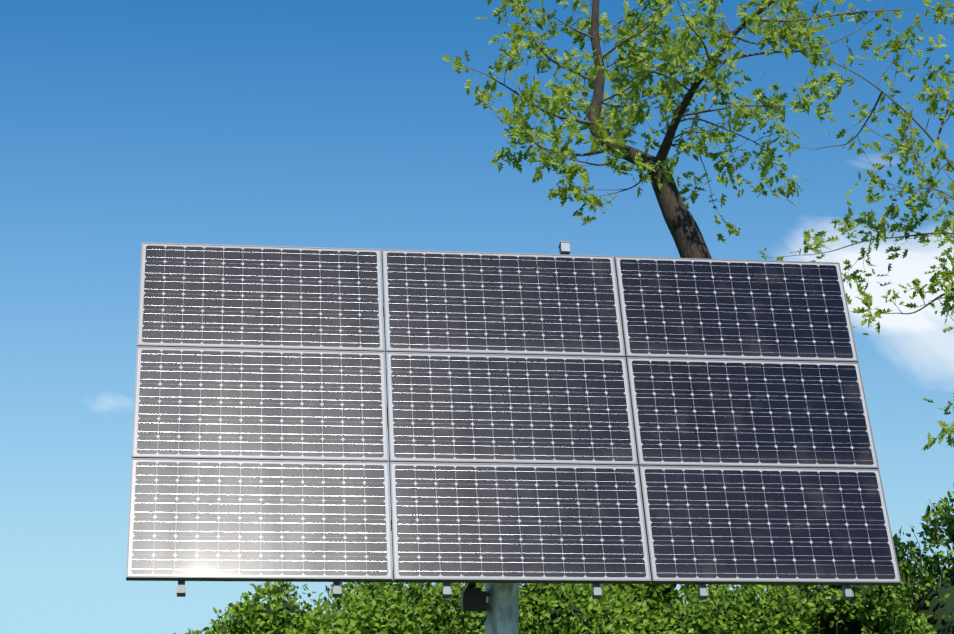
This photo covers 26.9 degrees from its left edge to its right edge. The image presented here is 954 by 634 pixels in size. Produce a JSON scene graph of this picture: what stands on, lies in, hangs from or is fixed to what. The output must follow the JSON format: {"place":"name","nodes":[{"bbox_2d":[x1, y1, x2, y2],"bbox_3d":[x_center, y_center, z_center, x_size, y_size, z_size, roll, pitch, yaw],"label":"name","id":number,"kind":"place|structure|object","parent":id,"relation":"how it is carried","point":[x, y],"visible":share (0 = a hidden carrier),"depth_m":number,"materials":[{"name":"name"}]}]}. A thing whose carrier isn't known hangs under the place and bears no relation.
{"place":"outdoors","nodes":[
{"label":"outdoors","id":0,"kind":"place"},
{"bbox_2d":[0,0,953,633],"label":"sky","id":1,"kind":"structure","parent":0,"point":[125,124],"materials":[{"name":"blue"}]},
{"bbox_3d":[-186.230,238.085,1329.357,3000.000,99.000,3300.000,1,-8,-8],"label":"ground","id":2,"kind":"structure","parent":0,"visible":0},
{"bbox_2d":[461,583,518,633],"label":"support pole","id":3,"kind":"object","parent":2,"relation":"on","point":[498,603],"visible":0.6,"depth_m":12.89,"materials":[{"name":"grey metal"}]},
{"bbox_2d":[126,241,900,599],"bbox_3d":[0.207,0.595,12.895,4.777,2.434,1.219,1,-8,-8],"label":"solar array","id":4,"kind":"object","parent":3,"relation":"attached to","point":[566,417],"visible":1,"depth_m":12.76,"materials":[{"name":"grey"}]},
{"bbox_2d":[173,484,953,633],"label":"hedge shrub","id":5,"kind":"object","parent":2,"relation":"on","point":[554,608],"visible":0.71,"depth_m":17.70,"materials":[{"name":"green plant"}]},
{"bbox_2d":[442,0,937,602],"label":"oak tree","id":6,"kind":"object","parent":2,"relation":"on","point":[684,230],"visible":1,"depth_m":20.03,"materials":[{"name":"green plant"}]},
{"bbox_2d":[748,0,953,450],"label":"oak tree","id":7,"kind":"object","parent":2,"relation":"on","point":[904,148],"visible":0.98,"depth_m":17.09,"materials":[{"name":"green plant"}]}
]}

